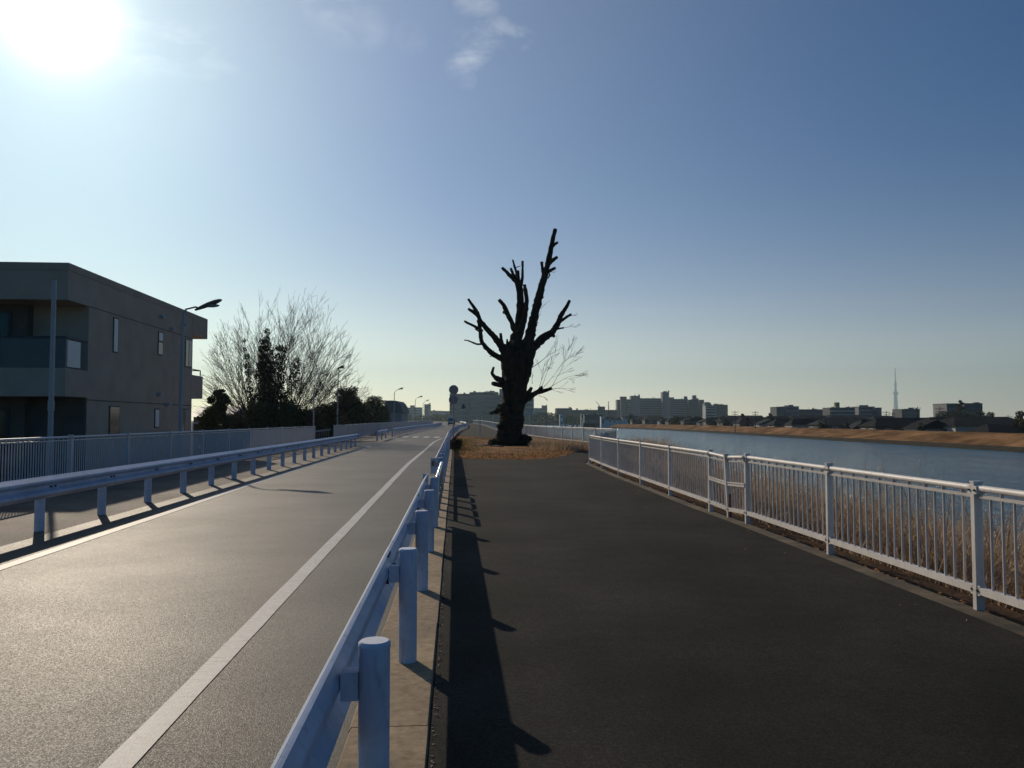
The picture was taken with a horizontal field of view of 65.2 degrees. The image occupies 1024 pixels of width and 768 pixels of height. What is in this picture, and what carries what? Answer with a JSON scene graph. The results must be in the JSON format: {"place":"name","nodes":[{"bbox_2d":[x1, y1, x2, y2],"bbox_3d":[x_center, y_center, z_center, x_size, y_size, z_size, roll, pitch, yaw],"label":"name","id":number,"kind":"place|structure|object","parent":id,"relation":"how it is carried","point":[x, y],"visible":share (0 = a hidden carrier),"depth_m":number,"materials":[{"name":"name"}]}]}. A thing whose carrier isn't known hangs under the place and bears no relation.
{"place":"outdoors","nodes":[
{"label":"outdoors","id":0,"kind":"place"},
{"bbox_2d":[0,421,442,545],"bbox_3d":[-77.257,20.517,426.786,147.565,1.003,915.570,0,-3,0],"label":"pavement","id":1,"kind":"structure","parent":0,"point":[61,513],"depth_m":16.15,"materials":[{"name":"concrete"}]},
{"bbox_2d":[0,426,314,481],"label":"railing","id":2,"kind":"object","parent":1,"relation":"on","point":[195,444],"visible":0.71,"depth_m":20.82,"materials":[{"name":"silver metal"}]},
{"bbox_2d":[0,433,358,536],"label":"guardrail","id":3,"kind":"object","parent":1,"relation":"on","point":[38,490],"visible":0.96,"depth_m":14.41,"materials":[{"name":"metal"}]},
{"bbox_2d":[333,420,432,437],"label":"railing","id":4,"kind":"object","parent":1,"relation":"on","point":[367,429],"visible":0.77,"depth_m":76.11,"materials":[{"name":"silver metal"}]},
{"bbox_2d":[0,422,460,767],"bbox_3d":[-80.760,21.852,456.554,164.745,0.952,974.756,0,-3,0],"label":"road","id":5,"kind":"structure","parent":0,"point":[111,643],"depth_m":6.76,"materials":[{"name":"asphalt"}]},
{"bbox_2d":[0,423,455,767],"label":"road line","id":6,"kind":"object","parent":5,"relation":"on","point":[131,750],"visible":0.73,"depth_m":5.84,"materials":[{"name":"paint"}]},
{"bbox_2d":[337,421,467,767],"bbox_3d":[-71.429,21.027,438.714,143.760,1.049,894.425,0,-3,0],"label":"kerb","id":7,"kind":"structure","parent":5,"relation":"on","point":[411,692],"depth_m":4.64,"materials":[{"name":"concrete"}]},
{"bbox_2d":[270,473,437,767],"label":"guardrail","id":8,"kind":"object","parent":7,"relation":"on","point":[356,667],"visible":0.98,"depth_m":2.89,"materials":[{"name":"metal"}]},
{"bbox_2d":[436,472,439,516],"bbox_3d":[-1.195,1.788,12.921,0.060,0.699,0.998,0,-3,-4],"label":"hoop barrier","id":9,"kind":"object","parent":7,"relation":"on","point":[438,474],"visible":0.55,"depth_m":12.54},
{"bbox_2d":[431,421,466,489],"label":"guardrail","id":10,"kind":"object","parent":7,"relation":"on","point":[442,455],"visible":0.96,"depth_m":23.67,"materials":[{"name":"metal"}]},
{"bbox_2d":[0,426,1023,729],"bbox_3d":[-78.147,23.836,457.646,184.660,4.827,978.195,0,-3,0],"label":"levee","id":11,"kind":"structure","parent":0,"point":[992,608],"depth_m":8.68,"materials":[{"name":"concrete"}]},
{"bbox_2d":[46,280,56,475],"bbox_3d":[-11.405,0.206,19.811,0.150,5.582,0.150,0,-3,0],"label":"steel pole","id":12,"kind":"object","parent":11,"relation":"on","point":[51,405],"visible":0.87,"depth_m":19.80,"materials":[{"name":"metal"}]},
{"bbox_2d":[179,299,221,448],"bbox_3d":[-11.401,0.150,29.223,1.505,6.549,0.340,0,-3,0],"label":"street lamp","id":13,"kind":"object","parent":11,"relation":"on","point":[213,303],"visible":0.9,"depth_m":29.22,"materials":[{"name":"grey metal"}]},
{"bbox_2d":[192,286,364,436],"bbox_3d":[-18.066,-0.064,62.081,13.688,15.550,11.578,0,-3,0],"label":"bare tree","id":14,"kind":"object","parent":11,"relation":"on","point":[266,374],"visible":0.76,"depth_m":61.18,"materials":[{"name":"brown plant"}]},
{"bbox_2d":[293,375,385,435],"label":"bare tree","id":15,"kind":"object","parent":11,"relation":"on","point":[348,415],"visible":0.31,"depth_m":78.03,"materials":[{"name":"brown plant"}]},
{"bbox_2d":[391,422,442,436],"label":"guardrail","id":16,"kind":"object","parent":11,"relation":"on","point":[398,431],"visible":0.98,"depth_m":96.66,"materials":[{"name":"metal"}]},
{"bbox_2d":[473,420,612,441],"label":"railing","id":17,"kind":"object","parent":11,"relation":"on","point":[532,430],"visible":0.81,"depth_m":63.92,"materials":[{"name":"metal"}]},
{"bbox_2d":[488,426,651,443],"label":"reeds","id":18,"kind":"object","parent":11,"relation":"on","point":[575,438],"visible":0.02,"depth_m":60.90,"materials":[{"name":"plant"}]},
{"bbox_2d":[428,421,1023,767],"bbox_3d":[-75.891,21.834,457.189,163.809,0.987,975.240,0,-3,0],"label":"footpath","id":19,"kind":"structure","parent":11,"relation":"on","point":[592,617],"depth_m":5.26,"materials":[{"name":"asphalt"}]},
{"bbox_2d":[430,460,452,766],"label":"kerb grit","id":20,"kind":"object","parent":19,"relation":"on","point":[441,625],"visible":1,"depth_m":5.43,"materials":[{"name":"brown"}]},
{"bbox_2d":[449,385,457,436],"bbox_3d":[-3.617,1.927,49.464,0.599,3.730,0.072,0,-3,0],"label":"road sign","id":21,"kind":"object","parent":19,"relation":"on","point":[453,398],"visible":0.96,"depth_m":49.51,"materials":[{"name":"grey metal"}]},
{"bbox_2d":[455,437,588,459],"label":"soil island","id":22,"kind":"structure","parent":19,"relation":"on","point":[507,449],"depth_m":37.23,"materials":[{"name":"brown soil"}]},
{"bbox_2d":[450,437,462,449],"bbox_3d":[-2.791,2.962,39.343,0.775,0.745,0.793,0,-3,0],"label":"weed clump","id":23,"kind":"object","parent":22,"relation":"on","point":[455,443],"visible":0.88,"depth_m":39.27,"materials":[{"name":"green plant"}]},
{"bbox_2d":[455,438,568,457],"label":"dry grass","id":24,"kind":"structure","parent":22,"relation":"on","point":[468,442],"depth_m":37.38,"materials":[{"name":"plant"}]},
{"bbox_2d":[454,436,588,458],"bbox_3d":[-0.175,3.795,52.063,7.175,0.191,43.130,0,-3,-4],"label":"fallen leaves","id":25,"kind":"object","parent":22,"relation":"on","point":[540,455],"visible":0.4,"depth_m":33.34,"materials":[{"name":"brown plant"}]},
{"bbox_2d":[464,228,585,445],"bbox_3d":[0.847,-2.136,44.657,7.211,12.918,2.306,0,-3,-7],"label":"pollarded tree","id":26,"kind":"object","parent":22,"relation":"on","point":[515,358],"visible":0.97,"depth_m":44.17,"materials":[{"name":"brown plant"}]},
{"bbox_2d":[519,434,532,444],"bbox_3d":[0.732,3.148,43.991,0.821,0.905,0.702,-2,-3,41],"label":"shrub","id":27,"kind":"object","parent":22,"relation":"on","point":[524,439],"visible":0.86,"depth_m":43.81,"materials":[{"name":"green plant"}]},
{"bbox_2d":[526,436,588,450],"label":"dry grass","id":28,"kind":"structure","parent":22,"relation":"on","point":[540,443],"depth_m":41.05,"materials":[{"name":"plant"}]},
{"bbox_2d":[471,423,1023,635],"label":"path edging","id":29,"kind":"object","parent":11,"relation":"on","point":[979,614],"visible":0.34,"depth_m":7.99,"materials":[{"name":"concrete"}]},
{"bbox_2d":[594,429,615,438],"bbox_3d":[4.329,2.742,36.882,0.098,1.102,17.201,0,-3,10],"label":"railing","id":30,"kind":"object","parent":29,"relation":"on","point":[611,434],"visible":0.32,"depth_m":38.76,"materials":[{"name":"metal"}]},
{"bbox_2d":[559,440,1021,626],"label":"edge litter","id":31,"kind":"object","parent":11,"relation":"on","point":[877,570],"visible":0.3,"depth_m":9.33,"materials":[{"name":"brown plant"}]},
{"bbox_2d":[583,433,1023,613],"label":"reeds","id":32,"kind":"object","parent":11,"relation":"on","point":[1010,572],"visible":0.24,"depth_m":10.45,"materials":[{"name":"plant"}]},
{"bbox_2d":[589,434,1023,610],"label":"railing","id":33,"kind":"object","parent":11,"relation":"on","point":[618,454],"visible":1,"depth_m":9.02,"materials":[{"name":"metal"}]},
{"bbox_2d":[0,0,1023,420],"label":"sky","id":34,"kind":"structure","parent":0,"point":[752,205],"materials":[{"name":"blue"}]},
{"bbox_2d":[467,422,564,424],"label":"bank","id":35,"kind":"structure","parent":0,"point":[542,423],"depth_m":732.29,"materials":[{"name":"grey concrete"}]},
{"bbox_2d":[525,425,1023,559],"bbox_3d":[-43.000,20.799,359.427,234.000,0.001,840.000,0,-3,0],"label":"river","id":36,"kind":"structure","parent":0,"point":[1002,469],"depth_m":89.57,"materials":[{"name":"blue liquid"}]},
{"bbox_2d":[607,424,1023,452],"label":"bank","id":37,"kind":"structure","parent":0,"point":[1010,442],"depth_m":163.64,"materials":[{"name":"brown plant"}]},
{"label":"ground","id":38,"kind":"structure","parent":0,"visible":0},
{"bbox_2d":[0,262,207,481],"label":"building","id":39,"kind":"structure","parent":38,"relation":"on","point":[117,356],"depth_m":28.45,"materials":[{"name":"concrete"}]},
{"bbox_2d":[0,409,9,480],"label":"window","id":40,"kind":"structure","parent":39,"relation":"in","point":[4,413],"depth_m":27.64,"materials":[{"name":"black glass"}]},
{"bbox_2d":[0,311,12,335],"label":"window","id":41,"kind":"structure","parent":39,"relation":"in","point":[5,316],"depth_m":27.81,"materials":[{"name":"blue glass"}]},
{"bbox_2d":[108,406,119,433],"bbox_3d":[-15.220,1.413,30.571,0.084,1.159,0.916,0,-3,-4],"label":"window","id":42,"kind":"structure","parent":39,"relation":"in","point":[114,411],"depth_m":30.54,"materials":[{"name":"grey glass"}]},
{"bbox_2d":[112,317,118,352],"bbox_3d":[-15.217,-1.868,30.667,0.084,1.357,0.435,0,-3,-4],"label":"window","id":43,"kind":"structure","parent":39,"relation":"in","point":[115,320],"depth_m":30.61,"materials":[{"name":"grey glass"}]},
{"bbox_2d":[154,408,159,427],"bbox_3d":[-15.532,1.493,34.943,0.084,0.844,0.539,0,-3,-4],"label":"window","id":44,"kind":"structure","parent":39,"relation":"in","point":[156,411],"depth_m":34.84,"materials":[{"name":"clear glass"}]},
{"bbox_2d":[157,341,162,355],"bbox_3d":[-15.549,-1.576,35.318,0.084,0.624,0.576,0,-3,-4],"label":"window","id":45,"kind":"structure","parent":39,"relation":"in","point":[160,344],"depth_m":35.28,"materials":[{"name":"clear glass"}]},
{"bbox_2d":[184,409,188,433],"bbox_3d":[-15.807,1.813,38.783,0.084,1.237,0.563,0,-3,-4],"label":"window","id":46,"kind":"structure","parent":39,"relation":"in","point":[186,410],"depth_m":38.74,"materials":[{"name":"grey glass"}]},
{"bbox_2d":[185,339,188,366],"bbox_3d":[-15.798,-1.498,38.818,0.084,1.365,0.484,0,-3,-4],"label":"window","id":47,"kind":"structure","parent":39,"relation":"in","point":[186,340],"depth_m":38.74,"materials":[{"name":"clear glass"}]},
{"bbox_2d":[188,339,191,367],"bbox_3d":[-15.832,-1.490,39.283,0.084,1.380,0.493,0,-3,-4],"label":"window","id":48,"kind":"structure","parent":39,"relation":"in","point":[190,341],"depth_m":39.30,"materials":[{"name":"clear glass"}]},
{"bbox_2d":[193,405,221,453],"bbox_3d":[-17.782,4.238,46.871,1.594,5.987,1.647,-2,-3,34],"label":"evergreen tree","id":49,"kind":"object","parent":38,"relation":"on","point":[208,419],"visible":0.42,"depth_m":46.70,"materials":[{"name":"green plant"}]},
{"bbox_2d":[191,406,244,432],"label":"house","id":50,"kind":"structure","parent":38,"relation":"on","point":[195,415],"depth_m":72.56,"materials":[{"name":"grey stone"}]},
{"bbox_2d":[207,388,234,451],"bbox_3d":[-19.082,3.860,51.776,2.207,7.185,2.302,0,-3,0],"label":"evergreen tree","id":51,"kind":"object","parent":38,"relation":"on","point":[222,403],"visible":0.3,"depth_m":51.73,"materials":[{"name":"green plant"}]},
{"bbox_2d":[227,412,249,449],"bbox_3d":[-19.427,4.800,55.670,2.330,5.660,2.430,-1,-3,24],"label":"evergreen tree","id":52,"kind":"object","parent":38,"relation":"on","point":[237,421],"visible":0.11,"depth_m":55.70,"materials":[{"name":"green plant"}]},
{"bbox_2d":[241,400,280,445],"bbox_3d":[-18.241,4.455,57.946,4.103,6.556,3.332,0,-3,0],"label":"evergreen tree","id":53,"kind":"object","parent":38,"relation":"on","point":[257,416],"visible":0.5,"depth_m":57.35,"materials":[{"name":"green plant"}]},
{"bbox_2d":[269,400,306,429],"bbox_3d":[-16.813,4.440,58.917,3.912,6.674,3.810,-2,-4,44],"label":"evergreen tree","id":54,"kind":"object","parent":38,"relation":"on","point":[289,413],"visible":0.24,"depth_m":58.33,"materials":[{"name":"green plant"}]},
{"bbox_2d":[295,407,329,438],"bbox_3d":[-15.239,4.782,59.899,3.611,6.080,3.262,0,-3,0],"label":"evergreen tree","id":55,"kind":"object","parent":38,"relation":"on","point":[319,422],"visible":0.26,"depth_m":59.60,"materials":[{"name":"green plant"}]},
{"bbox_2d":[317,401,342,437],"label":"evergreen tree","id":56,"kind":"object","parent":38,"relation":"on","point":[325,414],"visible":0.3,"depth_m":71.44,"materials":[{"name":"green plant"}]},
{"bbox_2d":[338,409,351,425],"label":"evergreen tree","id":57,"kind":"object","parent":38,"relation":"on","point":[343,420],"visible":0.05,"depth_m":75.94,"materials":[{"name":"green plant"}]},
{"bbox_2d":[333,385,369,434],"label":"evergreen tree","id":58,"kind":"object","parent":38,"relation":"on","point":[360,407],"visible":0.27,"depth_m":89.19,"materials":[{"name":"green plant"}]},
{"bbox_2d":[362,402,373,422],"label":"evergreen tree","id":59,"kind":"object","parent":38,"relation":"on","point":[367,416],"visible":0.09,"depth_m":97.54,"materials":[{"name":"green plant"}]},
{"bbox_2d":[363,395,389,423],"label":"evergreen tree","id":60,"kind":"object","parent":38,"relation":"on","point":[381,417],"visible":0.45,"depth_m":119.23,"materials":[{"name":"green plant"}]},
{"bbox_2d":[385,400,409,422],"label":"shed","id":61,"kind":"structure","parent":38,"relation":"on","point":[401,411],"depth_m":145.86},
{"bbox_2d":[413,407,422,417],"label":"office block","id":62,"kind":"structure","parent":38,"relation":"on","point":[419,411],"depth_m":1519.21,"materials":[{"name":"concrete"}]},
{"bbox_2d":[424,404,430,420],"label":"tower block","id":63,"kind":"structure","parent":38,"relation":"on","point":[428,409],"depth_m":1399.42,"materials":[{"name":"grey concrete"}]},
{"bbox_2d":[408,413,449,421],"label":"wood","id":64,"kind":"object","parent":38,"relation":"on","point":[437,417],"visible":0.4,"depth_m":982.12,"materials":[{"name":"green plant"}]},
{"bbox_2d":[450,393,468,421],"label":"warehouse","id":65,"kind":"structure","parent":38,"relation":"on","point":[461,414],"depth_m":899.57,"materials":[{"name":"grey concrete"}]},
{"bbox_2d":[469,391,498,421],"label":"warehouse","id":66,"kind":"structure","parent":38,"relation":"on","point":[482,405],"depth_m":894.83,"materials":[{"name":"grey concrete"}]},
{"bbox_2d":[498,389,533,421],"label":"warehouse","id":67,"kind":"structure","parent":38,"relation":"on","point":[529,407],"depth_m":869.78,"materials":[{"name":"grey concrete"}]},
{"bbox_2d":[534,405,546,414],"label":"office block","id":68,"kind":"structure","parent":38,"relation":"on","point":[543,409],"depth_m":1299.40,"materials":[{"name":"grey concrete"}]},
{"bbox_2d":[555,407,571,423],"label":"factory","id":69,"kind":"structure","parent":38,"relation":"on","point":[564,411],"depth_m":999.47,"materials":[{"name":"grey concrete"}]},
{"bbox_2d":[524,411,608,424],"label":"wood","id":70,"kind":"object","parent":38,"relation":"on","point":[574,419],"visible":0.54,"depth_m":805.64,"materials":[{"name":"green plant"}]},
{"bbox_2d":[582,421,596,427],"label":"sluice gate","id":71,"kind":"structure","parent":38,"relation":"on","point":[586,424],"depth_m":448.51,"materials":[{"name":"grey concrete"}]},
{"bbox_2d":[583,413,602,427],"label":"long shed","id":72,"kind":"structure","parent":38,"relation":"on","point":[593,417],"depth_m":519.49,"materials":[{"name":"grey metal"}]},
{"bbox_2d":[572,407,616,417],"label":"factory","id":73,"kind":"structure","parent":38,"relation":"on","point":[604,412],"depth_m":1009.35,"materials":[{"name":"grey concrete"}]},
{"bbox_2d":[620,397,626,416],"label":"tower block","id":74,"kind":"structure","parent":38,"relation":"on","point":[623,406],"depth_m":1137.78,"materials":[{"name":"concrete"}]},
{"bbox_2d":[630,394,639,415],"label":"tower block","id":75,"kind":"structure","parent":38,"relation":"on","point":[635,404],"depth_m":1135.85,"materials":[{"name":"grey concrete"}]},
{"bbox_2d":[640,398,660,415],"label":"apartment slab","id":76,"kind":"structure","parent":38,"relation":"on","point":[650,406],"depth_m":1149.26,"materials":[{"name":"grey concrete"}]},
{"bbox_2d":[642,417,663,423],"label":"house","id":77,"kind":"structure","parent":38,"relation":"on","point":[650,420],"depth_m":486.77,"materials":[{"name":"tile"}]},
{"bbox_2d":[661,391,668,418],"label":"tower block","id":78,"kind":"structure","parent":38,"relation":"on","point":[664,404],"depth_m":1135.10,"materials":[{"name":"grey concrete"}]},
{"bbox_2d":[669,396,687,417],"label":"apartment slab","id":79,"kind":"structure","parent":38,"relation":"on","point":[677,407],"depth_m":1149.52,"materials":[{"name":"grey concrete"}]},
{"bbox_2d":[687,400,691,415],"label":"tower block","id":80,"kind":"structure","parent":38,"relation":"on","point":[689,407],"depth_m":1139.75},
{"bbox_2d":[680,417,703,424],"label":"house","id":81,"kind":"structure","parent":38,"relation":"on","point":[696,419],"depth_m":379.90,"materials":[{"name":"tile"}]},
{"bbox_2d":[690,395,698,415],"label":"apartment slab","id":82,"kind":"structure","parent":38,"relation":"on","point":[694,399],"depth_m":1145.78,"materials":[{"name":"grey concrete"}]},
{"bbox_2d":[697,400,703,416],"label":"apartment slab","id":83,"kind":"structure","parent":38,"relation":"on","point":[699,406],"depth_m":1133.98,"materials":[{"name":"grey concrete"}]},
{"bbox_2d":[703,405,715,418],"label":"apartment block","id":84,"kind":"structure","parent":38,"relation":"on","point":[709,411],"depth_m":819.60,"materials":[{"name":"concrete"}]},
{"bbox_2d":[701,417,728,424],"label":"house","id":85,"kind":"structure","parent":38,"relation":"on","point":[710,419],"depth_m":338.69,"materials":[{"name":"tile"}]},
{"bbox_2d":[712,404,727,416],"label":"office block","id":86,"kind":"structure","parent":38,"relation":"on","point":[721,409],"depth_m":979.56,"materials":[{"name":"grey concrete"}]},
{"bbox_2d":[716,418,739,425],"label":"house","id":87,"kind":"structure","parent":38,"relation":"on","point":[720,421],"depth_m":311.93,"materials":[{"name":"grey tile"}]},
{"bbox_2d":[725,415,762,417],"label":"house","id":88,"kind":"structure","parent":38,"relation":"on","point":[748,416],"depth_m":378.04,"materials":[{"name":"grey tile"}]},
{"bbox_2d":[732,418,765,425],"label":"house","id":89,"kind":"structure","parent":38,"relation":"on","point":[740,422],"depth_m":288.90,"materials":[{"name":"tile"}]},
{"bbox_2d":[754,419,772,426],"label":"house","id":90,"kind":"structure","parent":38,"relation":"on","point":[761,423],"depth_m":271.67,"materials":[{"name":"grey tile"}]},
{"bbox_2d":[770,407,785,415],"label":"office block","id":91,"kind":"structure","parent":38,"relation":"on","point":[777,411],"depth_m":639.71,"materials":[{"name":"grey concrete"}]},
{"bbox_2d":[765,419,791,426],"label":"house","id":92,"kind":"structure","parent":38,"relation":"on","point":[777,423],"depth_m":253.40,"materials":[{"name":"tile"}]},
{"bbox_2d":[780,405,798,416],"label":"office block","id":93,"kind":"structure","parent":38,"relation":"on","point":[791,410],"depth_m":644.69,"materials":[{"name":"grey concrete"}]},
{"bbox_2d":[783,419,814,427],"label":"house","id":94,"kind":"structure","parent":38,"relation":"on","point":[798,423],"depth_m":239.81,"materials":[{"name":"tile"}]},
{"bbox_2d":[789,415,826,418],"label":"house","id":95,"kind":"structure","parent":38,"relation":"on","point":[804,416],"depth_m":343.22,"materials":[{"name":"tile"}]},
{"bbox_2d":[799,408,822,414],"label":"office block","id":96,"kind":"structure","parent":38,"relation":"on","point":[812,411],"depth_m":649.58,"materials":[{"name":"grey concrete"}]},
{"bbox_2d":[807,418,859,428],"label":"house","id":97,"kind":"structure","parent":38,"relation":"on","point":[836,423],"depth_m":222.26,"materials":[{"name":"grey tile"}]},
{"bbox_2d":[823,402,854,414],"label":"apartment block","id":98,"kind":"structure","parent":38,"relation":"on","point":[836,409],"depth_m":599.69,"materials":[{"name":"grey concrete"}]},
{"bbox_2d":[826,415,870,419],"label":"house","id":99,"kind":"structure","parent":38,"relation":"on","point":[860,417],"depth_m":337.49,"materials":[{"name":"grey tile"}]},
{"bbox_2d":[851,405,874,416],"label":"office block","id":100,"kind":"structure","parent":38,"relation":"on","point":[863,409],"depth_m":619.72,"materials":[{"name":"grey concrete"}]},
{"bbox_2d":[872,408,881,416],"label":"office block","id":101,"kind":"structure","parent":38,"relation":"on","point":[878,411],"depth_m":614.71,"materials":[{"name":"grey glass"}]},
{"bbox_2d":[858,418,915,429],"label":"house","id":102,"kind":"structure","parent":38,"relation":"on","point":[887,424],"depth_m":182.69,"materials":[{"name":"tile"}]},
{"bbox_2d":[893,368,897,408],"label":"broadcasting tower","id":103,"kind":"structure","parent":38,"relation":"on","point":[895,393],"depth_m":9996.55,"materials":[{"name":"grey metal"}]},
{"bbox_2d":[892,408,919,417],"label":"office block","id":104,"kind":"structure","parent":38,"relation":"on","point":[905,413],"depth_m":639.64,"materials":[{"name":"grey concrete"}]},
{"bbox_2d":[901,420,945,430],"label":"house","id":105,"kind":"structure","parent":38,"relation":"on","point":[933,425],"depth_m":165.91,"materials":[{"name":"tile"}]},
{"bbox_2d":[933,403,957,416],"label":"hotel","id":106,"kind":"structure","parent":38,"relation":"on","point":[948,407],"depth_m":432.11,"materials":[{"name":"grey concrete"}]},
{"bbox_2d":[957,402,982,413],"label":"hotel","id":107,"kind":"structure","parent":38,"relation":"on","point":[972,407],"depth_m":424.85,"materials":[{"name":"grey concrete"}]},
{"bbox_2d":[939,417,1018,431],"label":"house","id":108,"kind":"structure","parent":38,"relation":"on","point":[957,424],"depth_m":164.08,"materials":[{"name":"tile"}]},
{"bbox_2d":[963,424,1023,432],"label":"house","id":109,"kind":"structure","parent":38,"relation":"on","point":[1000,428],"depth_m":149.96,"materials":[{"name":"tile"}]},
{"bbox_2d":[1011,411,1023,429],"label":"broadleaf tree","id":110,"kind":"object","parent":38,"relation":"on","point":[1019,417],"visible":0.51,"depth_m":150.14,"materials":[{"name":"green plant"}]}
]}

